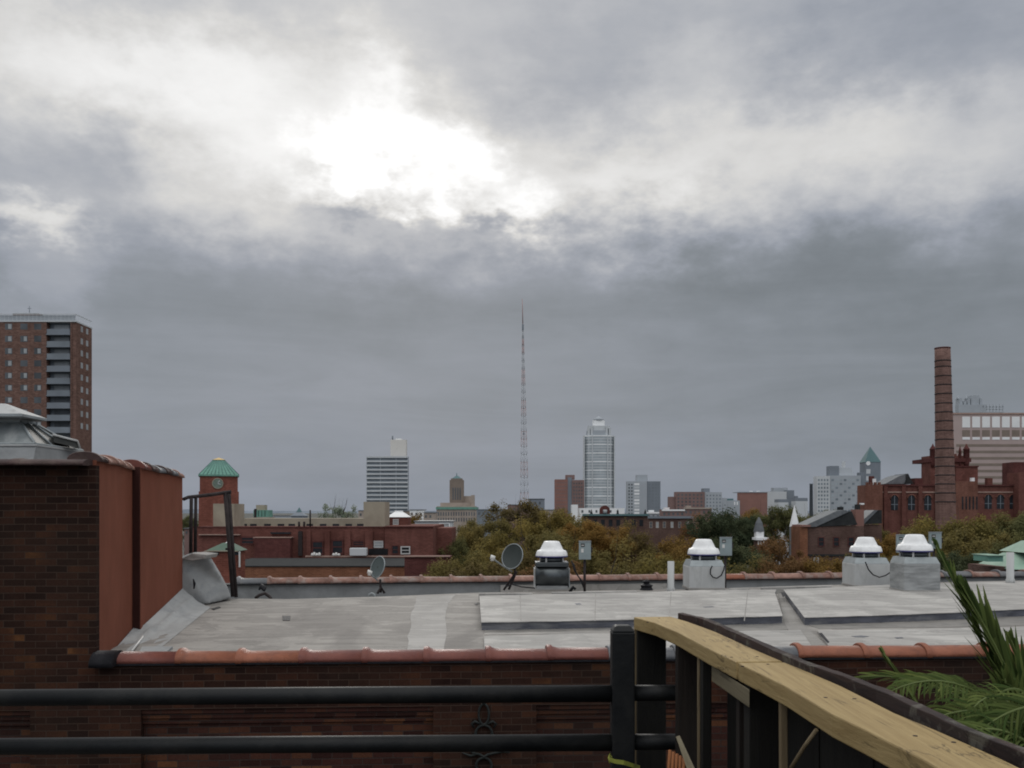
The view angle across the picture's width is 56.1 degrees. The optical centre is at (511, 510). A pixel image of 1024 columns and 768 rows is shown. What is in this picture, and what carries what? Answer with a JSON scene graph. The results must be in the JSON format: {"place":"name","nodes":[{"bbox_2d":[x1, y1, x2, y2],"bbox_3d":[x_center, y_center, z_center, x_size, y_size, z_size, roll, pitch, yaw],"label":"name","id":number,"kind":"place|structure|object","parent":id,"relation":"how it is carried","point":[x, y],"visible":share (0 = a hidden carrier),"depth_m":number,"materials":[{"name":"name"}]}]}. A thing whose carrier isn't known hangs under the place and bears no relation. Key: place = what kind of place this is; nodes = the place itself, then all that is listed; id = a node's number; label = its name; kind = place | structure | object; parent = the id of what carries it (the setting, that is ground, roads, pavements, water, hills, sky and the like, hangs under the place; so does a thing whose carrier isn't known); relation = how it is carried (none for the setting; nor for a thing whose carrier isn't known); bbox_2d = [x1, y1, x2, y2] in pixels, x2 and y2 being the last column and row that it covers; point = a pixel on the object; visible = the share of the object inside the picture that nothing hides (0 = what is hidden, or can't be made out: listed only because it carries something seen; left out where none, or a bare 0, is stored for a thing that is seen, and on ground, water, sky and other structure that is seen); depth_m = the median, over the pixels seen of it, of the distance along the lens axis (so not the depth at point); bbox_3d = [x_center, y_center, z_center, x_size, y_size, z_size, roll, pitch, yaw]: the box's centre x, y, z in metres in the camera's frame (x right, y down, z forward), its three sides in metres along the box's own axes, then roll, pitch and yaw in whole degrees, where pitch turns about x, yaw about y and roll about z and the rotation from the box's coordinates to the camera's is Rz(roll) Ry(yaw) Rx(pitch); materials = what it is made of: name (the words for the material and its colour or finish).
{"place":"outdoors","nodes":[
{"label":"outdoors","id":0,"kind":"place"},
{"bbox_2d":[0,306,91,451],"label":"apartment tower","id":1,"kind":"structure","parent":0,"point":[45,365],"depth_m":220.00,"materials":[{"name":"brown brick"}]},
{"bbox_2d":[183,528,188,554],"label":"building","id":2,"kind":"structure","parent":0,"point":[186,541],"depth_m":130.00,"materials":[{"name":"red brick"}]},
{"bbox_2d":[206,542,246,582],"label":"green roofed pavilion","id":3,"kind":"structure","parent":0,"point":[220,560],"depth_m":50.00,"materials":[{"name":"brick"}]},
{"bbox_2d":[193,502,455,565],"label":"school building","id":4,"kind":"structure","parent":0,"point":[378,529],"depth_m":78.00,"materials":[{"name":"red brick"}]},
{"bbox_2d":[240,536,254,544],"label":"window","id":5,"kind":"structure","parent":4,"relation":"in","point":[244,540],"depth_m":77.94,"materials":[{"name":"black glass"}]},
{"bbox_2d":[312,541,323,554],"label":"window","id":6,"kind":"structure","parent":4,"relation":"in","point":[317,546],"depth_m":77.98,"materials":[{"name":"black glass"}]},
{"bbox_2d":[331,540,343,553],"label":"window","id":7,"kind":"structure","parent":4,"relation":"in","point":[337,546],"depth_m":77.98,"materials":[{"name":"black glass"}]},
{"bbox_2d":[350,548,367,555],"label":"roof condenser","id":8,"kind":"object","parent":4,"relation":"on","point":[358,551],"visible":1,"depth_m":76.80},
{"bbox_2d":[366,436,408,513],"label":"white slab tower","id":9,"kind":"structure","parent":0,"point":[387,478],"depth_m":600.00,"materials":[{"name":"concrete"}]},
{"bbox_2d":[414,520,455,526],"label":"building","id":10,"kind":"structure","parent":0,"point":[448,523],"depth_m":120.00,"materials":[{"name":"grey stone"}]},
{"bbox_2d":[436,473,478,535],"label":"stepped beige block","id":11,"kind":"structure","parent":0,"point":[460,508],"depth_m":300.00,"materials":[{"name":"stone"}]},
{"bbox_2d":[477,509,501,536],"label":"building","id":12,"kind":"structure","parent":0,"point":[480,512],"depth_m":420.00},
{"bbox_2d":[182,513,808,570],"bbox_3d":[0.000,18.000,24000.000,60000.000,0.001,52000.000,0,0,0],"label":"ground","id":13,"kind":"structure","parent":0,"point":[250,515],"depth_m":3615.49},
{"bbox_2d":[182,515,198,548],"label":"tree","id":14,"kind":"object","parent":13,"relation":"on","point":[185,522],"visible":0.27,"depth_m":139.20,"materials":[{"name":"green plant"}]},
{"bbox_2d":[198,458,238,525],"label":"clock tower","id":15,"kind":"structure","parent":13,"relation":"on","point":[217,475],"depth_m":127.87,"materials":[{"name":"brick"}]},
{"bbox_2d":[252,505,274,517],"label":"teal roof structure","id":16,"kind":"object","parent":13,"relation":"on","point":[260,511],"visible":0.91,"depth_m":160.00,"materials":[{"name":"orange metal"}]},
{"bbox_2d":[245,558,403,577],"bbox_3d":[-13.144,10.777,67.010,12.731,14.445,10.180,0,0,0],"label":"brick annex","id":17,"kind":"object","parent":13,"relation":"on","point":[302,567],"visible":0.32,"depth_m":62.00,"materials":[{"name":"brick"}]},
{"bbox_2d":[318,500,356,517],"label":"tree","id":18,"kind":"object","parent":13,"relation":"on","point":[339,511],"visible":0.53,"depth_m":229.03,"materials":[{"name":"green plant"}]},
{"bbox_2d":[404,555,451,576],"bbox_3d":[-5.143,10.359,58.990,2.784,15.282,2.220,0,0,0],"label":"dark red annex","id":19,"kind":"object","parent":13,"relation":"on","point":[415,565],"visible":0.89,"depth_m":58.00,"materials":[{"name":"brick"}]},
{"bbox_2d":[420,548,489,576],"bbox_3d":[-3.256,10.119,56.088,4.823,15.845,6.149,0,0,-7],"label":"tree","id":20,"kind":"object","parent":13,"relation":"on","point":[437,571],"visible":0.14,"depth_m":55.80,"materials":[{"name":"green plant"}]},
{"bbox_2d":[437,537,481,566],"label":"tree","id":21,"kind":"object","parent":13,"relation":"on","point":[456,546],"visible":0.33,"depth_m":81.23,"materials":[{"name":"green plant"}]},
{"bbox_2d":[456,524,502,558],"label":"tree","id":22,"kind":"object","parent":13,"relation":"on","point":[474,537],"visible":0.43,"depth_m":109.34,"materials":[{"name":"green plant"}]},
{"bbox_2d":[456,512,519,552],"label":"tree","id":23,"kind":"object","parent":13,"relation":"on","point":[501,524],"visible":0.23,"depth_m":124.14,"materials":[{"name":"green plant"}]},
{"bbox_2d":[444,548,537,576],"bbox_3d":[-0.503,10.036,52.023,6.164,16.013,6.004,0,0,-18],"label":"tree","id":24,"kind":"object","parent":13,"relation":"on","point":[497,570],"visible":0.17,"depth_m":51.65,"materials":[{"name":"green plant"}]},
{"bbox_2d":[459,515,537,567],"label":"tree","id":25,"kind":"object","parent":13,"relation":"on","point":[491,549],"visible":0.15,"depth_m":87.59,"materials":[{"name":"green plant"}]},
{"bbox_2d":[485,498,524,544],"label":"tree","id":26,"kind":"object","parent":13,"relation":"on","point":[512,508],"visible":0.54,"depth_m":128.87,"materials":[{"name":"green plant"}]},
{"bbox_2d":[0,451,1023,767],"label":"rooftop building","id":27,"kind":"structure","parent":13,"relation":"on","point":[104,583],"depth_m":9.90,"materials":[{"name":"concrete"}]},
{"bbox_2d":[0,404,83,458],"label":"roof skylight","id":28,"kind":"object","parent":27,"relation":"on","point":[23,435],"visible":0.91,"depth_m":12.66,"materials":[{"name":"grey metal"}]},
{"bbox_2d":[182,490,237,596],"bbox_3d":[-5.063,0.565,16.051,0.295,1.827,1.053,0,0,44],"label":"roof ladder rail","id":29,"kind":"object","parent":27,"relation":"on","point":[230,548],"visible":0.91,"depth_m":16.21,"materials":[{"name":"metal"}]},
{"bbox_2d":[367,556,385,593],"bbox_3d":[-2.433,1.168,17.194,0.303,0.696,0.657,0,0,0],"label":"satellite dish","id":30,"kind":"object","parent":27,"relation":"on","point":[376,570],"visible":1,"depth_m":17.41,"materials":[{"name":"metal"}]},
{"bbox_2d":[490,543,534,590],"bbox_3d":[-0.196,1.044,17.240,0.613,0.880,1.318,0,0,35],"label":"satellite dish","id":31,"kind":"object","parent":27,"relation":"on","point":[512,556],"visible":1,"depth_m":17.69,"materials":[{"name":"metal"}]},
{"bbox_2d":[534,541,582,591],"bbox_3d":[0.886,1.041,18.045,0.939,0.932,0.950,0,0,0],"label":"exhaust fan","id":32,"kind":"object","parent":27,"relation":"on","point":[551,569],"visible":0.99,"depth_m":17.95,"materials":[{"name":"metal"}]},
{"bbox_2d":[573,541,592,591],"bbox_3d":[1.303,1.063,17.706,0.350,1.018,0.212,0,0,0],"label":"switch box","id":33,"kind":"object","parent":27,"relation":"on","point":[585,549],"visible":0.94,"depth_m":17.61,"materials":[{"name":"metal"}]},
{"bbox_2d":[667,561,674,590],"bbox_3d":[2.946,1.230,17.800,0.156,0.584,0.156,0,0,0],"label":"vent pipe","id":34,"kind":"object","parent":27,"relation":"on","point":[670,587],"visible":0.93,"depth_m":17.74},
{"bbox_2d":[682,539,725,589],"bbox_3d":[3.640,1.013,18.209,0.692,0.949,0.742,0,0,0],"label":"exhaust fan","id":35,"kind":"object","parent":27,"relation":"on","point":[703,567],"visible":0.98,"depth_m":17.91,"materials":[{"name":"metal"}]},
{"bbox_2d":[719,537,732,587],"bbox_3d":[4.187,1.059,18.762,0.266,1.090,0.124,0,0,0],"label":"switch box","id":36,"kind":"object","parent":27,"relation":"on","point":[726,545],"visible":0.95,"depth_m":18.71,"materials":[{"name":"metal"}]},
{"bbox_2d":[841,537,889,585],"bbox_3d":[6.883,0.991,18.592,0.736,0.961,0.807,0,0,0],"label":"exhaust fan","id":37,"kind":"object","parent":27,"relation":"on","point":[865,564],"visible":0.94,"depth_m":18.35,"materials":[{"name":"metal"}]},
{"bbox_2d":[889,534,940,590],"bbox_3d":[7.094,0.921,16.915,0.655,1.010,0.655,0,0,0],"label":"exhaust fan","id":38,"kind":"object","parent":27,"relation":"on","point":[915,566],"visible":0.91,"depth_m":16.63,"materials":[{"name":"metal"}]},
{"bbox_2d":[928,532,942,556],"bbox_3d":[8.097,0.939,18.362,0.261,1.068,0.124,0,0,0],"label":"switch box","id":39,"kind":"object","parent":27,"relation":"on","point":[938,536],"visible":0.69,"depth_m":18.31,"materials":[{"name":"metal"}]},
{"bbox_2d":[1005,552,1014,582],"bbox_3d":[9.653,1.110,18.600,0.170,0.608,0.171,0,0,0],"label":"vent pipe","id":40,"kind":"object","parent":27,"relation":"on","point":[1010,567],"visible":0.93,"depth_m":18.54,"materials":[{"name":"plastic"}]},
{"bbox_2d":[480,498,567,547],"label":"tree","id":41,"kind":"object","parent":13,"relation":"on","point":[534,513],"visible":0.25,"depth_m":130.18,"materials":[{"name":"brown plant"}]},
{"bbox_2d":[520,300,528,500],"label":"radio mast","id":42,"kind":"object","parent":13,"relation":"on","point":[523,400],"visible":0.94,"depth_m":519.96,"materials":[{"name":"metal"}]},
{"bbox_2d":[505,516,577,572],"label":"tree","id":43,"kind":"object","parent":13,"relation":"on","point":[534,546],"visible":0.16,"depth_m":76.60,"materials":[{"name":"green plant"}]},
{"bbox_2d":[516,508,575,544],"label":"tree","id":44,"kind":"object","parent":13,"relation":"on","point":[555,521],"visible":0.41,"depth_m":123.61,"materials":[{"name":"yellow plant"}]},
{"bbox_2d":[516,557,588,575],"bbox_3d":[2.280,9.929,49.974,4.284,16.227,4.402,0,0,-39],"label":"tree","id":45,"kind":"object","parent":13,"relation":"on","point":[572,571],"visible":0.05,"depth_m":49.57,"materials":[{"name":"green plant"}]},
{"bbox_2d":[557,514,609,555],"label":"tree","id":46,"kind":"object","parent":13,"relation":"on","point":[577,523],"visible":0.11,"depth_m":117.14,"materials":[{"name":"green plant"}]},
{"bbox_2d":[556,519,636,569],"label":"tree","id":47,"kind":"object","parent":13,"relation":"on","point":[597,539],"visible":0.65,"depth_m":85.17,"materials":[{"name":"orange plant"}]},
{"bbox_2d":[571,505,624,524],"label":"white parapet row","id":48,"kind":"object","parent":13,"relation":"on","point":[576,511],"visible":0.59,"depth_m":190.00,"materials":[{"name":"concrete"}]},
{"bbox_2d":[565,528,632,574],"bbox_3d":[4.730,9.320,54.042,4.688,17.446,5.542,0,0,-4],"label":"tree","id":49,"kind":"object","parent":13,"relation":"on","point":[594,564],"visible":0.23,"depth_m":53.52,"materials":[{"name":"green plant"}]},
{"bbox_2d":[600,517,664,566],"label":"tree","id":50,"kind":"object","parent":13,"relation":"on","point":[641,545],"visible":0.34,"depth_m":90.67,"materials":[{"name":"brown plant"}]},
{"bbox_2d":[598,534,675,574],"bbox_3d":[8.797,9.782,61.794,7.728,16.522,8.190,0,0,41],"label":"tree","id":51,"kind":"object","parent":13,"relation":"on","point":[621,548],"visible":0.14,"depth_m":61.66,"materials":[{"name":"green plant"}]},
{"bbox_2d":[639,535,697,572],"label":"tree","id":52,"kind":"object","parent":13,"relation":"on","point":[681,550],"visible":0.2,"depth_m":77.65,"materials":[{"name":"orange plant"}]},
{"bbox_2d":[629,552,738,574],"bbox_3d":[10.009,9.983,54.398,7.007,16.118,5.496,0,0,-31],"label":"tree","id":53,"kind":"object","parent":13,"relation":"on","point":[678,568],"visible":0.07,"depth_m":53.76,"materials":[{"name":"green plant"}]},
{"bbox_2d":[677,509,727,546],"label":"tree","id":54,"kind":"object","parent":13,"relation":"on","point":[684,531],"visible":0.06,"depth_m":120.29,"materials":[{"name":"orange plant"}]},
{"bbox_2d":[683,507,754,567],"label":"tree","id":55,"kind":"object","parent":13,"relation":"on","point":[718,523],"visible":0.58,"depth_m":91.08,"materials":[{"name":"green plant"}]},
{"bbox_2d":[709,536,773,572],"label":"tree","id":56,"kind":"object","parent":13,"relation":"on","point":[740,555],"visible":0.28,"depth_m":69.32,"materials":[{"name":"green plant"}]},
{"bbox_2d":[727,504,773,565],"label":"tree","id":57,"kind":"object","parent":13,"relation":"on","point":[743,522],"visible":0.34,"depth_m":95.47,"materials":[{"name":"green plant"}]},
{"bbox_2d":[727,552,775,573],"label":"tree","id":58,"kind":"object","parent":13,"relation":"on","point":[737,570],"visible":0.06,"depth_m":50.09,"materials":[{"name":"green plant"}]},
{"bbox_2d":[725,507,785,543],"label":"tree","id":59,"kind":"object","parent":13,"relation":"on","point":[752,512],"visible":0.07,"depth_m":190.00,"materials":[{"name":"green plant"}]},
{"bbox_2d":[748,533,803,573],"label":"tree","id":60,"kind":"object","parent":13,"relation":"on","point":[776,552],"visible":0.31,"depth_m":81.31,"materials":[{"name":"orange plant"}]},
{"bbox_2d":[750,505,809,563],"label":"tree","id":61,"kind":"object","parent":13,"relation":"on","point":[774,522],"visible":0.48,"depth_m":163.74,"materials":[{"name":"green plant"}]},
{"bbox_2d":[748,535,819,573],"bbox_3d":[14.746,9.506,52.164,4.447,17.071,3.762,0,0,-23],"label":"tree","id":62,"kind":"object","parent":13,"relation":"on","point":[790,568],"visible":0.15,"depth_m":51.46,"materials":[{"name":"orange plant"}]},
{"bbox_2d":[809,483,812,516],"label":"chimney","id":63,"kind":"object","parent":13,"relation":"on","point":[811,501],"visible":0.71,"depth_m":379.45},
{"bbox_2d":[803,554,842,572],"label":"tree","id":64,"kind":"object","parent":13,"relation":"on","point":[822,567],"visible":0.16,"depth_m":49.98,"materials":[{"name":"yellow plant"}]},
{"bbox_2d":[859,447,880,481],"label":"spired clock tower","id":65,"kind":"structure","parent":13,"relation":"on","point":[870,463],"depth_m":560.00,"materials":[{"name":"white concrete"}]},
{"bbox_2d":[849,533,898,559],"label":"tree","id":66,"kind":"object","parent":13,"relation":"on","point":[890,541],"visible":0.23,"depth_m":69.81,"materials":[{"name":"orange plant"}]},
{"bbox_2d":[888,516,947,558],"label":"tree","id":67,"kind":"object","parent":13,"relation":"on","point":[916,529],"visible":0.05,"depth_m":98.22,"materials":[{"name":"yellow plant"}]},
{"bbox_2d":[934,346,956,531],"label":"brick smokestack","id":68,"kind":"object","parent":13,"relation":"on","point":[945,497],"visible":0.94,"depth_m":150.29,"materials":[{"name":"brick"}]},
{"bbox_2d":[930,553,967,571],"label":"tree","id":69,"kind":"object","parent":13,"relation":"on","point":[943,568],"visible":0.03,"depth_m":49.33,"materials":[{"name":"green plant"}]},
{"bbox_2d":[898,504,1007,560],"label":"tree","id":70,"kind":"object","parent":13,"relation":"on","point":[979,524],"visible":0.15,"depth_m":106.29,"materials":[{"name":"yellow plant"}]},
{"bbox_2d":[948,524,987,570],"bbox_3d":[23.797,9.353,50.121,2.993,17.380,2.532,0,0,-10],"label":"tree","id":71,"kind":"object","parent":13,"relation":"on","point":[955,557],"visible":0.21,"depth_m":49.75,"materials":[{"name":"green plant"}]},
{"bbox_2d":[927,525,1021,568],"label":"tree","id":72,"kind":"object","parent":13,"relation":"on","point":[949,543],"visible":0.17,"depth_m":71.69,"materials":[{"name":"green plant"}]},
{"bbox_2d":[934,510,1021,547],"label":"tree","id":73,"kind":"object","parent":13,"relation":"on","point":[997,521],"visible":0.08,"depth_m":108.05,"materials":[{"name":"green plant"}]},
{"bbox_2d":[948,529,1023,567],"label":"tree","id":74,"kind":"object","parent":13,"relation":"on","point":[996,549],"visible":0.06,"depth_m":55.79,"materials":[{"name":"green plant"}]},
{"bbox_2d":[989,511,1023,545],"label":"tree","id":75,"kind":"object","parent":13,"relation":"on","point":[1018,525],"visible":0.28,"depth_m":104.69,"materials":[{"name":"green plant"}]},
{"bbox_2d":[182,509,808,512],"bbox_3d":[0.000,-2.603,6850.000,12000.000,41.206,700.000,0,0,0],"label":"hills","id":76,"kind":"structure","parent":0,"point":[185,510],"depth_m":6517.59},
{"bbox_2d":[0,0,1023,510],"label":"sky","id":77,"kind":"structure","parent":0,"point":[742,239],"materials":[{"name":"grey"}]},
{"bbox_2d":[554,475,583,516],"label":"hazy red tower","id":78,"kind":"structure","parent":0,"point":[568,491],"depth_m":480.00,"materials":[{"name":"brick"}]},
{"bbox_2d":[583,416,614,507],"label":"tall pale tower","id":79,"kind":"structure","parent":0,"point":[599,462],"depth_m":703.45,"materials":[{"name":"glass"}]},
{"bbox_2d":[582,506,648,568],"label":"arched pediment building","id":80,"kind":"structure","parent":0,"point":[606,518],"depth_m":130.00,"materials":[{"name":"brick"}]},
{"bbox_2d":[626,475,659,513],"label":"grey office block","id":81,"kind":"structure","parent":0,"point":[642,493],"depth_m":520.00,"materials":[{"name":"white concrete"}]},
{"bbox_2d":[648,516,692,557],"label":"brown row houses","id":82,"kind":"structure","parent":0,"point":[660,528],"depth_m":150.00,"materials":[{"name":"brick"}]},
{"bbox_2d":[659,508,684,515],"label":"roofs","id":83,"kind":"structure","parent":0,"point":[670,512],"depth_m":260.00,"materials":[{"name":"brick"}]},
{"bbox_2d":[681,506,711,528],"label":"roofs","id":84,"kind":"structure","parent":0,"point":[689,510],"depth_m":272.00,"materials":[{"name":"red brick"}]},
{"bbox_2d":[668,488,726,515],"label":"terraced red block","id":85,"kind":"structure","parent":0,"point":[705,498],"depth_m":420.57,"materials":[{"name":"brick"}]},
{"bbox_2d":[727,499,739,535],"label":"long low grey block","id":86,"kind":"structure","parent":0,"point":[732,503],"depth_m":430.00,"materials":[{"name":"white concrete"}]},
{"bbox_2d":[733,491,766,529],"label":"red box block","id":87,"kind":"structure","parent":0,"point":[749,500],"depth_m":440.00,"materials":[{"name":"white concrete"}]},
{"bbox_2d":[752,517,767,570],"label":"grey turret house","id":88,"kind":"structure","parent":0,"point":[759,537],"depth_m":88.12,"materials":[{"name":"stone"}]},
{"bbox_2d":[774,499,787,563],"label":"building","id":89,"kind":"structure","parent":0,"point":[781,503],"depth_m":300.00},
{"bbox_2d":[767,488,797,547],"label":"grey stepped block","id":90,"kind":"structure","parent":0,"point":[779,493],"depth_m":460.00,"materials":[{"name":"concrete"}]},
{"bbox_2d":[789,505,797,553],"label":"white church spire","id":91,"kind":"structure","parent":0,"point":[794,519],"depth_m":120.41,"materials":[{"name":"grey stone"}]},
{"bbox_2d":[791,498,807,517],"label":"building","id":92,"kind":"structure","parent":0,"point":[801,507],"depth_m":300.00,"materials":[{"name":"concrete"}]},
{"bbox_2d":[791,503,881,569],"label":"gabled brick house","id":93,"kind":"structure","parent":0,"point":[826,533],"depth_m":95.00,"materials":[{"name":"red brick"}]},
{"bbox_2d":[813,461,864,515],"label":"grey gridded block","id":94,"kind":"structure","parent":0,"point":[835,487],"depth_m":430.80,"materials":[{"name":"concrete"}]},
{"bbox_2d":[857,444,1023,536],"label":"castle red building","id":95,"kind":"structure","parent":0,"point":[900,500],"depth_m":165.00,"materials":[{"name":"brick"}]},
{"bbox_2d":[907,494,915,509],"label":"arched window","id":96,"kind":"structure","parent":95,"relation":"in","point":[911,499],"depth_m":164.95,"materials":[{"name":"grey glass"}]},
{"bbox_2d":[923,494,932,509],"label":"arched window","id":97,"kind":"structure","parent":95,"relation":"in","point":[927,498],"depth_m":164.95,"materials":[{"name":"grey glass"}]},
{"bbox_2d":[955,395,985,412],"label":"hazy twin crowned tower","id":98,"kind":"structure","parent":0,"point":[971,404],"depth_m":900.00,"materials":[{"name":"concrete"}]},
{"bbox_2d":[953,413,1023,483],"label":"pink precast block","id":99,"kind":"structure","parent":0,"point":[993,441],"depth_m":330.00,"materials":[{"name":"concrete"}]},
{"bbox_2d":[968,540,1023,571],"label":"green roofed house","id":100,"kind":"structure","parent":0,"point":[990,562],"depth_m":42.85,"materials":[{"name":"metal"}]},
{"bbox_3d":[1.482,0.627,1.934,1.585,0.346,1.504,0,0,0],"label":"ground foliage","id":101,"kind":"object","parent":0,"visible":0},
{"bbox_2d":[854,537,1023,746],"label":"palm plant","id":102,"kind":"object","parent":101,"relation":"on","point":[999,713],"visible":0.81,"depth_m":1.91,"materials":[{"name":"green plant"}]},
{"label":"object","id":103,"kind":"object","parent":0,"visible":0},
{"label":"roof deck","id":104,"kind":"structure","parent":103,"relation":"on","visible":0},
{"bbox_2d":[0,624,674,767],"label":"metal railing","id":105,"kind":"object","parent":104,"relation":"on","point":[622,693],"visible":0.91,"depth_m":2.66,"materials":[{"name":"metal"}]},
{"bbox_2d":[608,753,639,767],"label":"tie strap","id":106,"kind":"object","parent":105,"relation":"attached to","point":[622,762],"visible":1,"depth_m":2.59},
{"bbox_2d":[633,613,1023,767],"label":"timber fence","id":107,"kind":"object","parent":104,"relation":"on","point":[786,709],"visible":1,"depth_m":1.91,"materials":[{"name":"yellow wood"}]},
{"bbox_2d":[667,750,685,767],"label":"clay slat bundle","id":108,"kind":"object","parent":107,"relation":"attached to","point":[674,760],"visible":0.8,"depth_m":2.36,"materials":[{"name":"ceramic"}]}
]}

